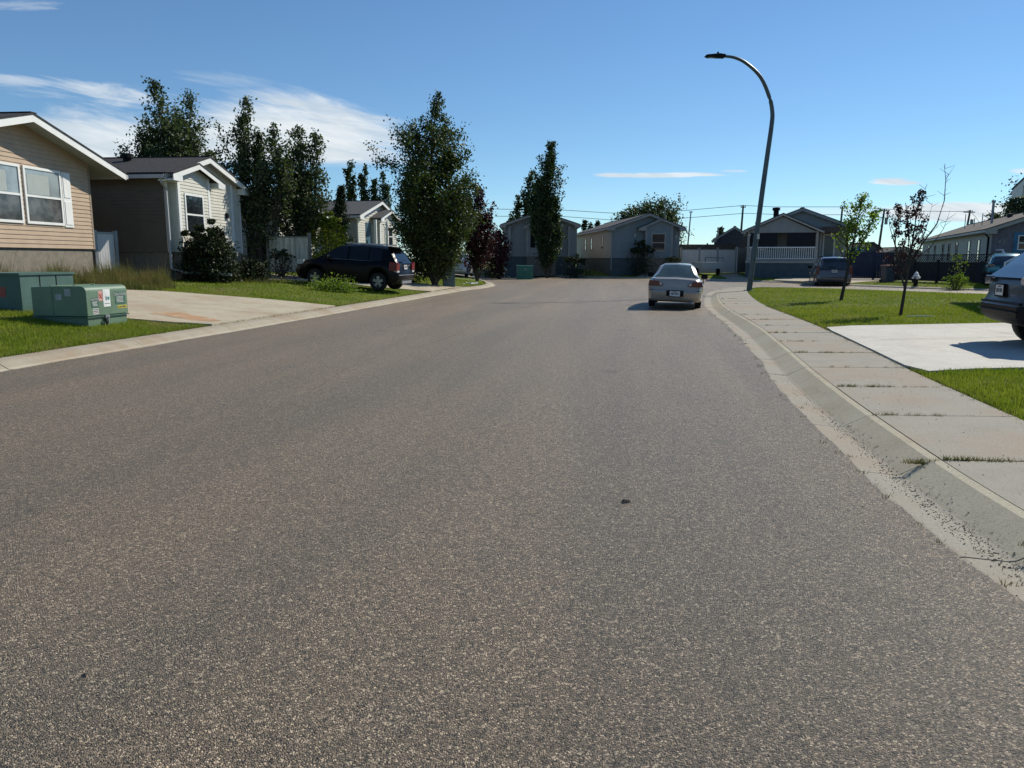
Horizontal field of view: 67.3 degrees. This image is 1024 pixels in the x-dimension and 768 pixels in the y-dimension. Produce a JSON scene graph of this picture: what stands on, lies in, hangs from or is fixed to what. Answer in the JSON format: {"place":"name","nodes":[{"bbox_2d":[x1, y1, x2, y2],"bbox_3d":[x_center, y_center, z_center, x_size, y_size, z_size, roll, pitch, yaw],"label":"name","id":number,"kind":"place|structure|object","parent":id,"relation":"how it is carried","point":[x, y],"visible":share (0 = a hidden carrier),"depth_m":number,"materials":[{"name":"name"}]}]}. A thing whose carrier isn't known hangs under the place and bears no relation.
{"place":"outdoors","nodes":[
{"label":"outdoors","id":0,"kind":"place"},
{"bbox_2d":[126,290,334,325],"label":"driveway","id":1,"kind":"structure","parent":0,"point":[142,304],"depth_m":19.63,"materials":[{"name":"concrete"}]},
{"bbox_2d":[152,312,220,320],"bbox_3d":[-7.300,-1.513,17.246,1.505,0.194,0.816,3,10,16],"label":"rust stain","id":2,"kind":"object","parent":1,"relation":"on","point":[185,316],"visible":1,"depth_m":17.25,"materials":[{"name":"beige concrete"}]},
{"bbox_2d":[266,274,462,292],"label":"driveway","id":3,"kind":"structure","parent":0,"point":[419,287],"depth_m":34.64,"materials":[{"name":"concrete"}]},
{"bbox_2d":[296,242,414,290],"bbox_3d":[-6.349,-4.802,31.085,4.546,1.799,2.226,6,10,14],"label":"suv","id":4,"kind":"object","parent":3,"relation":"on","point":[378,267],"visible":0.94,"depth_m":30.20,"materials":[{"name":"black paint"}]},
{"bbox_2d":[455,274,474,277],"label":"driveway","id":5,"kind":"structure","parent":0,"point":[459,275],"depth_m":60.56,"materials":[{"name":"concrete"}]},
{"bbox_2d":[455,253,472,276],"bbox_3d":[-4.173,-9.211,59.430,2.300,1.798,5.112,1,9,4],"label":"van","id":6,"kind":"object","parent":5,"relation":"on","point":[462,269],"visible":0.23,"depth_m":57.00,"materials":[{"name":"paint"}]},
{"bbox_2d":[0,277,1023,767],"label":"road","id":7,"kind":"structure","parent":0,"point":[442,547],"depth_m":3.91,"materials":[{"name":"grey asphalt"}]},
{"bbox_2d":[0,278,499,376],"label":"curb","id":8,"kind":"structure","parent":7,"relation":"on","point":[31,359],"depth_m":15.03,"materials":[{"name":"concrete"}]},
{"bbox_2d":[648,263,707,307],"bbox_3d":[5.519,-3.343,25.775,2.010,1.418,4.420,4,10,12],"label":"sedan","id":9,"kind":"object","parent":7,"relation":"on","point":[675,282],"visible":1,"depth_m":23.86,"materials":[{"name":"silver metal"}]},
{"bbox_2d":[480,276,988,290],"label":"curb","id":10,"kind":"structure","parent":7,"relation":"on","point":[936,288],"depth_m":46.06,"materials":[{"name":"concrete"}]},
{"bbox_2d":[0,264,1023,416],"bbox_3d":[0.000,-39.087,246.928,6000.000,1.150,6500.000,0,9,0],"label":"ground","id":11,"kind":"structure","parent":0,"point":[472,279],"depth_m":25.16,"materials":[{"name":"green plant"}]},
{"bbox_2d":[0,272,74,311],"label":"switch cabinet","id":12,"kind":"object","parent":11,"relation":"on","point":[15,290],"visible":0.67,"depth_m":15.77,"materials":[{"name":"green metal"}]},
{"bbox_2d":[0,111,127,275],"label":"house","id":13,"kind":"structure","parent":11,"relation":"on","point":[49,171],"depth_m":22.88,"materials":[{"name":"beige plastic"}]},
{"bbox_2d":[0,161,24,222],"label":"window","id":14,"kind":"structure","parent":13,"relation":"in","point":[11,199],"depth_m":21.56,"materials":[{"name":"clear glass"}]},
{"bbox_2d":[21,165,64,225],"bbox_3d":[-13.932,-5.579,22.894,0.045,1.640,1.620,1,9,5],"label":"window","id":15,"kind":"structure","parent":13,"relation":"in","point":[42,187],"depth_m":22.85,"materials":[{"name":"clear glass"}]},
{"bbox_2d":[31,284,128,326],"bbox_3d":[-8.470,-1.508,15.178,1.244,0.902,1.194,2,9,10],"label":"transformer box","id":16,"kind":"object","parent":11,"relation":"on","point":[89,305],"visible":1,"depth_m":14.66,"materials":[{"name":"green paint"}]},
{"bbox_2d":[93,230,119,275],"bbox_3d":[-13.820,-4.290,26.211,0.120,1.850,0.908,4,10,24],"label":"fence","id":17,"kind":"object","parent":11,"relation":"on","point":[105,242],"visible":0.63,"depth_m":26.16,"materials":[{"name":"plastic"}]},
{"bbox_2d":[0,248,290,290],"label":"weeds","id":18,"kind":"object","parent":11,"relation":"on","point":[141,280],"visible":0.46,"depth_m":23.45,"materials":[{"name":"green plant"}]},
{"bbox_2d":[113,76,224,161],"bbox_3d":[-17.914,-11.064,40.878,5.489,9.885,5.140,6,11,33],"label":"aspen","id":19,"kind":"object","parent":11,"relation":"on","point":[167,137],"visible":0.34,"depth_m":40.05,"materials":[{"name":"green plant"}]},
{"bbox_2d":[90,153,251,279],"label":"house","id":20,"kind":"structure","parent":11,"relation":"on","point":[152,207],"depth_m":27.76,"materials":[{"name":"beige plastic"}]},
{"bbox_2d":[184,193,205,232],"bbox_3d":[-11.827,-6.322,28.676,0.045,1.470,1.360,1,9,6],"label":"window","id":21,"kind":"structure","parent":20,"relation":"in","point":[194,204],"depth_m":28.58,"materials":[{"name":"white glass"}]},
{"bbox_2d":[173,217,245,281],"bbox_3d":[-11.115,-4.884,28.151,2.925,2.372,2.647,0,9,0],"label":"shrub","id":22,"kind":"object","parent":11,"relation":"on","point":[211,252],"visible":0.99,"depth_m":27.74,"materials":[{"name":"green plant"}]},
{"bbox_2d":[205,95,303,270],"bbox_3d":[-11.225,-8.650,33.802,4.177,7.788,2.856,0,9,0],"label":"aspen","id":23,"kind":"object","parent":11,"relation":"on","point":[262,196],"visible":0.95,"depth_m":33.34,"materials":[{"name":"green plant"}]},
{"bbox_2d":[246,236,267,275],"bbox_3d":[-11.450,-5.666,34.640,1.607,1.920,0.120,8,12,42],"label":"fence","id":24,"kind":"object","parent":11,"relation":"on","point":[251,251],"visible":0.19,"depth_m":34.88,"materials":[{"name":"white wood"}]},
{"bbox_2d":[235,252,281,281],"bbox_3d":[-10.201,-4.553,30.055,1.690,1.200,1.685,9,13,43],"label":"shrub","id":25,"kind":"object","parent":11,"relation":"on","point":[253,269],"visible":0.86,"depth_m":29.82,"materials":[{"name":"green plant"}]},
{"bbox_2d":[261,248,297,278],"bbox_3d":[-9.920,-5.151,33.039,1.904,1.388,1.541,0,9,0],"label":"shrub","id":26,"kind":"object","parent":11,"relation":"on","point":[283,254],"visible":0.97,"depth_m":32.88,"materials":[{"name":"green plant"}]},
{"bbox_2d":[240,202,328,267],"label":"house","id":27,"kind":"structure","parent":11,"relation":"on","point":[244,254],"depth_m":40.62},
{"bbox_2d":[266,233,311,273],"bbox_3d":[-9.850,-5.639,34.036,1.931,2.060,0.120,-1,9,-6],"label":"fence","id":28,"kind":"object","parent":11,"relation":"on","point":[293,243],"visible":0.59,"depth_m":33.98,"materials":[{"name":"grey wood"}]},
{"bbox_2d":[264,124,334,258],"bbox_3d":[-9.931,-8.310,35.057,2.978,6.872,3.674,9,13,43],"label":"aspen","id":29,"kind":"object","parent":11,"relation":"on","point":[307,201],"visible":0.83,"depth_m":34.85,"materials":[{"name":"green plant"}]},
{"bbox_2d":[306,211,353,258],"bbox_3d":[-8.519,-6.447,35.740,3.232,3.189,2.794,-9,13,-44],"label":"shrub","id":30,"kind":"object","parent":11,"relation":"on","point":[331,223],"visible":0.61,"depth_m":35.38,"materials":[{"name":"green plant"}]},
{"bbox_2d":[295,272,365,291],"bbox_3d":[-6.635,-3.739,28.310,2.362,0.781,2.044,-4,10,-24],"label":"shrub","id":31,"kind":"object","parent":11,"relation":"on","point":[333,286],"visible":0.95,"depth_m":28.16,"materials":[{"name":"green plant"}]},
{"bbox_2d":[328,184,356,247],"bbox_3d":[-9.317,-8.498,42.027,1.726,4.796,1.804,0,9,0],"label":"cedar","id":32,"kind":"object","parent":11,"relation":"on","point":[340,206],"visible":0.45,"depth_m":41.85,"materials":[{"name":"green plant"}]},
{"bbox_2d":[342,156,357,200],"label":"poplar","id":33,"kind":"object","parent":11,"relation":"on","point":[351,195],"visible":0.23,"depth_m":79.49,"materials":[{"name":"green plant"}]},
{"bbox_2d":[317,200,400,250],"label":"house","id":34,"kind":"structure","parent":11,"relation":"on","point":[368,218],"depth_m":48.78,"materials":[{"name":"grey"}]},
{"bbox_2d":[365,222,371,242],"bbox_3d":[-9.059,-9.089,48.547,0.080,2.150,1.000,1,9,9],"label":"door","id":35,"kind":"structure","parent":34,"relation":"in","point":[368,225],"depth_m":48.40,"materials":[{"name":"white"}]},
{"bbox_2d":[384,226,392,245],"bbox_3d":[-8.153,-9.777,50.905,0.045,1.250,1.700,1,9,9],"label":"window","id":36,"kind":"structure","parent":34,"relation":"in","point":[391,234],"depth_m":51.23,"materials":[{"name":"white glass"}]},
{"bbox_2d":[356,163,378,199],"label":"poplar","id":37,"kind":"object","parent":11,"relation":"on","point":[362,184],"visible":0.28,"depth_m":79.55,"materials":[{"name":"green plant"}]},
{"bbox_2d":[370,171,393,207],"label":"poplar","id":38,"kind":"object","parent":11,"relation":"on","point":[384,190],"visible":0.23,"depth_m":79.79,"materials":[{"name":"green plant"}]},
{"bbox_2d":[408,258,427,282],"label":"shrub","id":39,"kind":"object","parent":11,"relation":"on","point":[415,277],"visible":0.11,"depth_m":37.41,"materials":[{"name":"green plant"}]},
{"bbox_2d":[363,89,487,284],"bbox_3d":[-4.093,-9.420,37.342,5.806,9.314,5.998,0,9,0],"label":"ash tree","id":40,"kind":"object","parent":11,"relation":"on","point":[436,234],"visible":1,"depth_m":36.74,"materials":[{"name":"green plant"}]},
{"bbox_2d":[443,261,454,286],"bbox_3d":[-3.160,-5.517,38.409,0.640,1.470,0.560,-2,9,-10],"label":"utility pedestal","id":41,"kind":"object","parent":11,"relation":"on","point":[448,282],"visible":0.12,"depth_m":38.22,"materials":[{"name":"grey paint"}]},
{"bbox_2d":[461,183,501,280],"bbox_3d":[-2.140,-9.466,48.156,2.980,6.067,3.273,0,9,0],"label":"plum tree","id":42,"kind":"object","parent":11,"relation":"on","point":[479,242],"visible":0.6,"depth_m":47.84,"materials":[{"name":"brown plant"}]},
{"bbox_2d":[478,259,507,278],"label":"shrub","id":43,"kind":"object","parent":11,"relation":"on","point":[490,275],"visible":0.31,"depth_m":61.59,"materials":[{"name":"green plant"}]},
{"bbox_2d":[485,229,512,278],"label":"plum tree","id":44,"kind":"object","parent":11,"relation":"on","point":[500,258],"visible":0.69,"depth_m":58.96,"materials":[{"name":"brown plant"}]},
{"bbox_2d":[508,170,536,219],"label":"poplar","id":45,"kind":"object","parent":11,"relation":"on","point":[519,205],"visible":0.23,"depth_m":83.67,"materials":[{"name":"green plant"}]},
{"bbox_2d":[516,265,532,278],"bbox_3d":[0.975,-8.515,59.314,1.240,1.270,0.760,1,9,-6],"label":"utility box","id":46,"kind":"object","parent":11,"relation":"on","point":[524,271],"visible":0.79,"depth_m":58.95,"materials":[{"name":"green paint"}]},
{"bbox_2d":[499,214,581,276],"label":"house","id":47,"kind":"structure","parent":11,"relation":"on","point":[518,232],"depth_m":65.66,"materials":[{"name":"grey"}]},
{"bbox_2d":[521,139,568,277],"bbox_3d":[2.664,-13.900,61.562,3.457,11.020,3.073,6,11,31],"label":"poplar","id":48,"kind":"object","parent":11,"relation":"on","point":[545,218],"visible":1,"depth_m":61.32,"materials":[{"name":"green plant"}]},
{"bbox_2d":[554,253,594,277],"bbox_3d":[5.181,-9.734,63.583,3.425,2.203,3.074,0,9,0],"label":"shrub","id":49,"kind":"object","parent":11,"relation":"on","point":[574,261],"visible":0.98,"depth_m":63.28,"materials":[{"name":"green plant"}]},
{"bbox_2d":[580,220,588,231],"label":"spruce","id":50,"kind":"object","parent":11,"relation":"on","point":[584,226],"visible":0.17,"depth_m":117.40,"materials":[{"name":"green plant"}]},
{"bbox_2d":[594,220,600,226],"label":"spruce","id":51,"kind":"object","parent":11,"relation":"on","point":[597,223],"visible":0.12,"depth_m":117.35,"materials":[{"name":"green plant"}]},
{"bbox_2d":[577,213,686,275],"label":"house","id":52,"kind":"structure","parent":11,"relation":"on","point":[605,247],"depth_m":64.09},
{"bbox_2d":[651,233,665,251],"bbox_3d":[12.125,-11.730,63.690,1.200,1.500,0.045,-1,9,-4],"label":"window","id":53,"kind":"structure","parent":52,"relation":"in","point":[658,240],"depth_m":63.67,"materials":[{"name":"white glass"}]},
{"bbox_2d":[622,239,657,275],"bbox_3d":[10.565,-10.358,63.072,2.925,3.032,2.975,-9,13,-43],"label":"shrub","id":54,"kind":"object","parent":11,"relation":"on","point":[644,249],"visible":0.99,"depth_m":62.95,"materials":[{"name":"green plant"}]},
{"bbox_2d":[611,192,694,242],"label":"maple","id":55,"kind":"object","parent":11,"relation":"on","point":[658,209],"visible":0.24,"depth_m":101.91,"materials":[{"name":"green plant"}]},
{"bbox_2d":[663,256,681,262],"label":"shrub","id":56,"kind":"object","parent":11,"relation":"on","point":[671,259],"visible":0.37,"depth_m":62.83,"materials":[{"name":"green plant"}]},
{"bbox_2d":[687,211,692,243],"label":"pole","id":57,"kind":"object","parent":11,"relation":"on","point":[690,212],"visible":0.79,"depth_m":78.40,"materials":[{"name":"metal"}]},
{"bbox_2d":[678,243,734,262],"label":"fence","id":58,"kind":"object","parent":11,"relation":"on","point":[707,246],"visible":0.23,"depth_m":72.84,"materials":[{"name":"brown wood"}]},
{"bbox_2d":[692,257,723,274],"bbox_3d":[15.880,-9.584,62.569,2.030,1.432,2.600,-1,9,-5],"label":"utility trailer","id":59,"kind":"object","parent":11,"relation":"on","point":[717,266],"visible":0.82,"depth_m":61.31,"materials":[{"name":"white metal"}]},
{"bbox_2d":[680,247,736,273],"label":"fence","id":60,"kind":"object","parent":11,"relation":"on","point":[688,256],"visible":0.73,"depth_m":65.21,"materials":[{"name":"grey"}]},
{"bbox_2d":[716,226,724,236],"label":"spruce","id":61,"kind":"object","parent":11,"relation":"on","point":[721,229],"visible":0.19,"depth_m":117.46,"materials":[{"name":"green plant"}]},
{"bbox_2d":[711,226,749,253],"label":"shed","id":62,"kind":"structure","parent":11,"relation":"on","point":[735,236],"depth_m":75.18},
{"bbox_2d":[736,247,746,273],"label":"fence","id":63,"kind":"object","parent":11,"relation":"on","point":[741,259],"visible":0.79,"depth_m":66.49,"materials":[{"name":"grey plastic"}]},
{"bbox_2d":[740,205,745,229],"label":"power pole","id":64,"kind":"object","parent":11,"relation":"on","point":[742,207],"visible":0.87,"depth_m":109.47,"materials":[{"name":"brown wood"}]},
{"bbox_2d":[497,271,1023,419],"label":"grass","id":65,"kind":"structure","parent":11,"relation":"on","point":[999,384],"depth_m":19.29,"materials":[{"name":"green plant"}]},
{"bbox_2d":[741,207,858,277],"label":"house","id":66,"kind":"structure","parent":11,"relation":"on","point":[797,243],"depth_m":55.50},
{"bbox_2d":[759,236,777,250],"bbox_3d":[19.212,-10.562,57.754,1.400,1.200,0.045,3,10,16],"label":"window","id":67,"kind":"structure","parent":66,"relation":"in","point":[762,249],"depth_m":57.81,"materials":[{"name":"grey"}]},
{"bbox_2d":[790,246,806,250],"bbox_3d":[21.317,-10.465,57.158,1.200,1.200,0.045,3,10,16],"label":"window","id":68,"kind":"structure","parent":66,"relation":"in","point":[791,249],"depth_m":57.21,"materials":[{"name":"grey"}]},
{"bbox_2d":[822,234,835,256],"bbox_3d":[23.320,-10.024,56.628,0.850,2.000,0.045,3,10,16],"label":"door","id":69,"kind":"structure","parent":66,"relation":"in","point":[828,249],"depth_m":56.60,"materials":[{"name":"white"}]},
{"bbox_2d":[840,206,844,220],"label":"power pole","id":70,"kind":"object","parent":11,"relation":"on","point":[841,212],"visible":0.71,"depth_m":109.41,"materials":[{"name":"brown wood"}]},
{"bbox_2d":[507,213,884,219],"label":"overhead cable","id":71,"kind":"object","parent":70,"relation":"attached to","point":[681,218],"visible":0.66,"depth_m":109.57,"materials":[{"name":"metal"}]},
{"bbox_2d":[510,205,968,212],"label":"overhead cable","id":72,"kind":"object","parent":70,"relation":"attached to","point":[771,206],"visible":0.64,"depth_m":109.43,"materials":[{"name":"metal"}]},
{"bbox_2d":[831,192,882,300],"bbox_3d":[11.418,-4.515,25.327,1.765,3.548,1.243,0,9,0],"label":"young tree","id":73,"kind":"object","parent":11,"relation":"on","point":[851,224],"visible":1,"depth_m":25.33,"materials":[{"name":"green plant"}]},
{"bbox_2d":[848,242,883,260],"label":"garage","id":74,"kind":"structure","parent":11,"relation":"on","point":[874,246],"depth_m":87.61,"materials":[{"name":"beige"}]},
{"bbox_2d":[844,250,906,278],"bbox_3d":[23.350,-7.539,49.634,3.631,2.140,0.120,3,10,20],"label":"fence","id":75,"kind":"object","parent":11,"relation":"on","point":[873,267],"visible":0.52,"depth_m":49.69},
{"bbox_2d":[878,209,888,245],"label":"power pole","id":76,"kind":"object","parent":11,"relation":"on","point":[881,229],"visible":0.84,"depth_m":109.64,"materials":[{"name":"brown wood"}]},
{"bbox_2d":[879,265,895,282],"bbox_3d":[22.046,-6.475,45.176,0.620,1.020,0.700,-1,9,-8],"label":"wheelie bin","id":77,"kind":"object","parent":11,"relation":"on","point":[887,274],"visible":0.86,"depth_m":44.92,"materials":[{"name":"plastic"}]},
{"bbox_2d":[869,247,921,262],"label":"outbuilding","id":78,"kind":"structure","parent":11,"relation":"on","point":[890,249],"depth_m":83.77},
{"bbox_2d":[892,252,905,280],"bbox_3d":[24.150,-7.222,48.064,0.120,2.020,2.745,8,12,40],"label":"fence","id":79,"kind":"object","parent":11,"relation":"on","point":[893,256],"visible":0.13,"depth_m":47.09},
{"bbox_2d":[876,165,954,315],"bbox_3d":[9.801,-3.447,18.495,1.764,3.622,0.983,0,9,0],"label":"young plum","id":80,"kind":"object","parent":11,"relation":"on","point":[907,232],"visible":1,"depth_m":18.55,"materials":[{"name":"brown plant"}]},
{"bbox_2d":[912,271,920,285],"bbox_3d":[21.376,-5.568,40.669,0.410,0.780,0.366,0,9,0],"label":"fire hydrant","id":81,"kind":"object","parent":11,"relation":"on","point":[916,277],"visible":0.99,"depth_m":40.61,"materials":[{"name":"white metal"}]},
{"bbox_2d":[893,254,991,284],"bbox_3d":[24.250,-6.448,43.833,0.120,1.850,6.988,-3,10,-16],"label":"fence","id":82,"kind":"object","parent":11,"relation":"on","point":[937,271],"visible":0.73,"depth_m":43.48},
{"bbox_2d":[940,273,974,289],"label":"shrub","id":83,"kind":"object","parent":11,"relation":"on","point":[956,278],"visible":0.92,"depth_m":38.43,"materials":[{"name":"green plant"}]},
{"bbox_2d":[946,253,968,286],"bbox_3d":[22.528,-5.730,38.915,1.015,1.762,0.811,0,9,0],"label":"shrub","id":84,"kind":"object","parent":11,"relation":"on","point":[960,263],"visible":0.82,"depth_m":38.84,"materials":[{"name":"green plant"}]},
{"bbox_2d":[963,210,974,224],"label":"power pole","id":85,"kind":"object","parent":11,"relation":"on","point":[971,220],"visible":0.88,"depth_m":109.45,"materials":[{"name":"brown wood"}]},
{"bbox_2d":[919,200,1023,261],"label":"house","id":86,"kind":"structure","parent":11,"relation":"on","point":[1004,234],"depth_m":49.12,"materials":[{"name":"grey"}]},
{"bbox_2d":[941,244,943,260],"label":"window","id":87,"kind":"structure","parent":86,"relation":"in","point":[942,252],"depth_m":61.43,"materials":[{"name":"grey glass"}]},
{"bbox_2d":[946,243,949,261],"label":"window","id":88,"kind":"structure","parent":86,"relation":"in","point":[948,250],"depth_m":58.68,"materials":[{"name":"grey glass"}]},
{"bbox_2d":[954,242,957,261],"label":"window","id":89,"kind":"structure","parent":86,"relation":"in","point":[956,245],"depth_m":55.46,"materials":[{"name":"grey glass"}]},
{"bbox_2d":[966,240,970,261],"bbox_3d":[30.286,-8.809,51.030,0.045,1.400,0.850,4,10,21],"label":"window","id":90,"kind":"structure","parent":86,"relation":"in","point":[969,242],"depth_m":50.93,"materials":[{"name":"white glass"}]},
{"bbox_2d":[975,239,980,261],"bbox_3d":[29.082,-8.316,47.996,0.045,1.400,0.850,4,10,21],"label":"window","id":91,"kind":"structure","parent":86,"relation":"in","point":[978,240],"depth_m":47.99,"materials":[{"name":"white glass"}]},
{"bbox_2d":[1012,232,1023,252],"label":"door","id":92,"kind":"structure","parent":86,"relation":"in","point":[1018,243],"depth_m":44.30,"materials":[{"name":"paint"}]},
{"bbox_2d":[983,210,1004,219],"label":"maple","id":93,"kind":"object","parent":11,"relation":"on","point":[996,215],"visible":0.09,"depth_m":90.03,"materials":[{"name":"green plant"}]},
{"bbox_2d":[980,253,1020,284],"bbox_3d":[25.626,-6.008,40.084,2.090,1.641,4.393,5,10,28],"label":"suv","id":94,"kind":"object","parent":11,"relation":"on","point":[995,261],"visible":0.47,"depth_m":38.66,"materials":[{"name":"teal paint"}]},
{"bbox_2d":[994,172,1023,216],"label":"maple","id":95,"kind":"object","parent":11,"relation":"on","point":[1015,205],"visible":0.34,"depth_m":81.81,"materials":[{"name":"green plant"}]},
{"bbox_2d":[1004,177,1023,265],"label":"house","id":96,"kind":"structure","parent":11,"relation":"on","point":[1017,189],"depth_m":24.96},
{"bbox_2d":[0,0,1023,257],"label":"sky","id":97,"kind":"structure","parent":0,"point":[873,97],"materials":[{"name":"blue"}]},
{"bbox_2d":[714,274,747,279],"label":"driveway","id":98,"kind":"structure","parent":0,"point":[730,276],"depth_m":58.52,"materials":[{"name":"concrete"}]},
{"bbox_2d":[774,277,878,283],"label":"driveway","id":99,"kind":"structure","parent":0,"point":[806,279],"depth_m":49.57,"materials":[{"name":"concrete"}]},
{"bbox_2d":[808,256,852,285],"bbox_3d":[19.197,-6.820,46.515,2.300,1.798,5.112,3,10,16],"label":"minivan","id":100,"kind":"object","parent":99,"relation":"on","point":[828,269],"visible":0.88,"depth_m":44.26,"materials":[{"name":"grey paint"}]},
{"bbox_2d":[696,289,1023,668],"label":"gutter","id":101,"kind":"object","parent":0,"point":[967,591],"depth_m":4.50,"materials":[{"name":"concrete"}]},
{"bbox_2d":[704,288,1023,601],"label":"curb","id":102,"kind":"structure","parent":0,"point":[999,517],"depth_m":5.54,"materials":[{"name":"concrete"}]},
{"bbox_2d":[0,284,1023,586],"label":"weeds","id":103,"kind":"object","parent":102,"relation":"on","point":[970,458],"visible":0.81,"depth_m":8.66,"materials":[{"name":"green plant"}]},
{"bbox_2d":[761,374,1023,597],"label":"gravel","id":104,"kind":"structure","parent":102,"relation":"on","point":[928,500],"depth_m":4.88,"materials":[{"name":"grey gravel"}]},
{"bbox_2d":[719,287,1023,510],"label":"sidewalk","id":105,"kind":"structure","parent":0,"point":[938,435],"depth_m":7.65,"materials":[{"name":"concrete"}]},
{"bbox_2d":[705,51,774,291],"bbox_3d":[9.815,-9.170,33.714,3.126,10.234,0.400,0,9,0],"label":"street lamp","id":106,"kind":"object","parent":105,"relation":"on","point":[717,55],"visible":0.98,"depth_m":33.59,"materials":[{"name":"metal"}]},
{"bbox_2d":[826,323,1023,377],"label":"driveway","id":107,"kind":"structure","parent":0,"point":[948,346],"depth_m":12.42,"materials":[{"name":"concrete"}]},
{"bbox_2d":[978,253,1023,339],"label":"suv","id":108,"kind":"object","parent":107,"relation":"on","point":[1002,300],"visible":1,"depth_m":12.05,"materials":[{"name":"paint"}]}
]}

